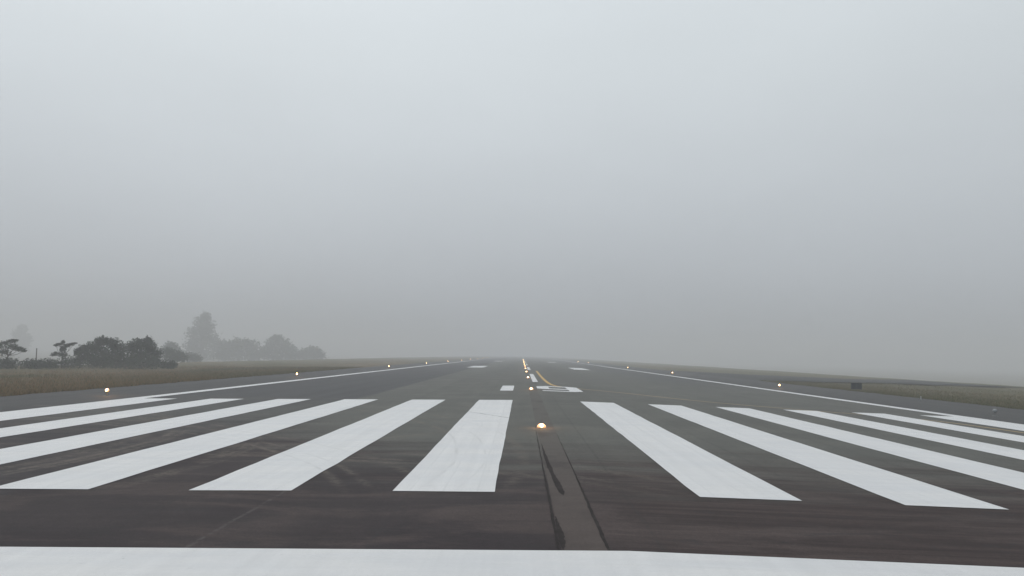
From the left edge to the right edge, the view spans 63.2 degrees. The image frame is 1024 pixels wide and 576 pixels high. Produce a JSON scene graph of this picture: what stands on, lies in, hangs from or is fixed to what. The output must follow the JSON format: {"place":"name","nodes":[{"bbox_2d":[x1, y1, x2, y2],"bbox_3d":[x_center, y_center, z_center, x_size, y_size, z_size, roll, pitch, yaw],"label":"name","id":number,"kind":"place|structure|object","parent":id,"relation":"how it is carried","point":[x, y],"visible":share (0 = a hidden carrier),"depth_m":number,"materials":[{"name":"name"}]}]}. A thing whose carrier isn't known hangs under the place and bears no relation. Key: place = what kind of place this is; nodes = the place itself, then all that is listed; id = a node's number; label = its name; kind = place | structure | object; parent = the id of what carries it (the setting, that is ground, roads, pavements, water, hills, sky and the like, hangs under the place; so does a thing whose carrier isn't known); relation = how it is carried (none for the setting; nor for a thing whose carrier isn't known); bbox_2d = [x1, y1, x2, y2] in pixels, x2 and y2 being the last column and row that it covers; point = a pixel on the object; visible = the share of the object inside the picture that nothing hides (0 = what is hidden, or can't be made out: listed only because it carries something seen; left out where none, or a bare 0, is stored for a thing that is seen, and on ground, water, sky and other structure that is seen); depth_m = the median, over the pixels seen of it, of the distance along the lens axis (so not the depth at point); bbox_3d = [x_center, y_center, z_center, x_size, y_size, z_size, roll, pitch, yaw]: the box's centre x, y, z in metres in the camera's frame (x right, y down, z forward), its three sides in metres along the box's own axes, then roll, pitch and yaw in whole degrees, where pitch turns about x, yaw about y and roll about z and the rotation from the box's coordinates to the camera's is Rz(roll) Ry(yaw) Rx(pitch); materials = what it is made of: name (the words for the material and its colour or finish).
{"place":"outdoors","nodes":[
{"label":"outdoors","id":0,"kind":"place"},
{"bbox_2d":[0,348,1023,409],"bbox_3d":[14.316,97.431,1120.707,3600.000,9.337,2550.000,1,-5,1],"label":"ground","id":1,"kind":"structure","parent":0,"point":[1012,380],"depth_m":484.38,"materials":[{"name":"green plant"}]},
{"bbox_2d":[0,356,21,368],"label":"shrub","id":2,"kind":"object","parent":1,"relation":"on","point":[5,363],"visible":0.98,"depth_m":123.52,"materials":[{"name":"green plant"}]},
{"bbox_2d":[0,339,27,356],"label":"tiered tree","id":3,"kind":"object","parent":1,"relation":"on","point":[12,347],"visible":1,"depth_m":125.49,"materials":[{"name":"green plant"}]},
{"bbox_2d":[10,324,33,354],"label":"tall tree","id":4,"kind":"object","parent":1,"relation":"on","point":[24,341],"visible":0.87,"depth_m":902.55,"materials":[{"name":"grey plant"}]},
{"bbox_2d":[17,358,45,368],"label":"shrub","id":5,"kind":"object","parent":1,"relation":"on","point":[33,363],"visible":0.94,"depth_m":125.98,"materials":[{"name":"green plant"}]},
{"bbox_2d":[38,358,60,368],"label":"shrub","id":6,"kind":"object","parent":1,"relation":"on","point":[49,364],"visible":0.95,"depth_m":126.90,"materials":[{"name":"green plant"}]},
{"bbox_2d":[49,340,76,367],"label":"tiered tree","id":7,"kind":"object","parent":1,"relation":"on","point":[62,349],"visible":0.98,"depth_m":130.35,"materials":[{"name":"green plant"}]},
{"bbox_2d":[57,354,86,368],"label":"shrub","id":8,"kind":"object","parent":1,"relation":"on","point":[72,362],"visible":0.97,"depth_m":128.97,"materials":[{"name":"green plant"}]},
{"bbox_2d":[73,344,89,367],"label":"broad tree","id":9,"kind":"object","parent":1,"relation":"on","point":[78,351],"visible":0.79,"depth_m":133.13,"materials":[{"name":"green plant"}]},
{"bbox_2d":[81,352,118,368],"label":"shrub","id":10,"kind":"object","parent":1,"relation":"on","point":[101,361],"visible":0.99,"depth_m":131.38,"materials":[{"name":"green plant"}]},
{"bbox_2d":[81,335,128,367],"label":"broad tree","id":11,"kind":"object","parent":1,"relation":"on","point":[116,350],"visible":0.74,"depth_m":134.98,"materials":[{"name":"green plant"}]},
{"bbox_2d":[110,354,145,368],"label":"shrub","id":12,"kind":"object","parent":1,"relation":"on","point":[122,362],"visible":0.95,"depth_m":132.81,"materials":[{"name":"green plant"}]},
{"bbox_2d":[123,335,163,368],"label":"broad tree","id":13,"kind":"object","parent":1,"relation":"on","point":[145,344],"visible":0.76,"depth_m":136.96,"materials":[{"name":"green plant"}]},
{"bbox_2d":[136,354,165,368],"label":"shrub","id":14,"kind":"object","parent":1,"relation":"on","point":[155,361],"visible":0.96,"depth_m":133.78,"materials":[{"name":"green plant"}]},
{"bbox_2d":[159,360,177,368],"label":"shrub","id":15,"kind":"object","parent":1,"relation":"on","point":[170,364],"visible":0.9,"depth_m":136.23,"materials":[{"name":"green plant"}]},
{"bbox_2d":[158,340,183,362],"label":"broad tree","id":16,"kind":"object","parent":1,"relation":"on","point":[171,344],"visible":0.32,"depth_m":380.05,"materials":[{"name":"grey plant"}]},
{"bbox_2d":[161,346,189,362],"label":"broad tree","id":17,"kind":"object","parent":1,"relation":"on","point":[177,357],"visible":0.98,"depth_m":229.72,"materials":[{"name":"grey plant"}]},
{"bbox_2d":[180,351,202,361],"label":"shrub","id":18,"kind":"object","parent":1,"relation":"on","point":[194,357],"visible":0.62,"depth_m":319.75,"materials":[{"name":"grey plant"}]},
{"bbox_2d":[179,310,229,361],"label":"tall tree","id":19,"kind":"object","parent":1,"relation":"on","point":[204,330],"visible":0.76,"depth_m":599.56,"materials":[{"name":"grey plant"}]},
{"bbox_2d":[213,336,263,361],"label":"broad tree","id":20,"kind":"object","parent":1,"relation":"on","point":[229,349],"visible":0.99,"depth_m":558.15,"materials":[{"name":"grey plant"}]},
{"bbox_2d":[256,334,300,359],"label":"broad tree","id":21,"kind":"object","parent":1,"relation":"on","point":[280,349],"visible":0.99,"depth_m":558.61,"materials":[{"name":"grey plant"}]},
{"bbox_2d":[296,346,328,359],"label":"broad tree","id":22,"kind":"object","parent":1,"relation":"on","point":[309,352],"visible":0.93,"depth_m":578.02,"materials":[{"name":"grey plant"}]},
{"bbox_2d":[0,356,1023,575],"bbox_3d":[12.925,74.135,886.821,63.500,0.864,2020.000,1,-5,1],"label":"runway","id":23,"kind":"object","parent":1,"relation":"on","point":[465,467],"visible":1,"depth_m":16.87,"materials":[{"name":"grey asphalt"}]},
{"bbox_2d":[536,424,545,427],"bbox_3d":[0.981,4.567,27.613,0.350,0.144,0.350,1,-5,1],"label":"centreline light","id":24,"kind":"object","parent":23,"relation":"on","point":[541,425],"visible":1,"depth_m":27.50,"materials":[{"name":"glass"}]},
{"bbox_2d":[851,383,861,388],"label":"airfield sign","id":25,"kind":"object","parent":1,"relation":"on","point":[856,385],"visible":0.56,"depth_m":87.55,"materials":[{"name":"paint"}]},
{"bbox_2d":[0,0,1023,369],"label":"sky","id":26,"kind":"structure","parent":0,"point":[776,182],"materials":[{"name":"grey"}]},
{"bbox_2d":[665,370,1021,387],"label":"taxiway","id":27,"kind":"structure","parent":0,"point":[771,377],"depth_m":148.35,"materials":[{"name":"grey asphalt"}]}
]}

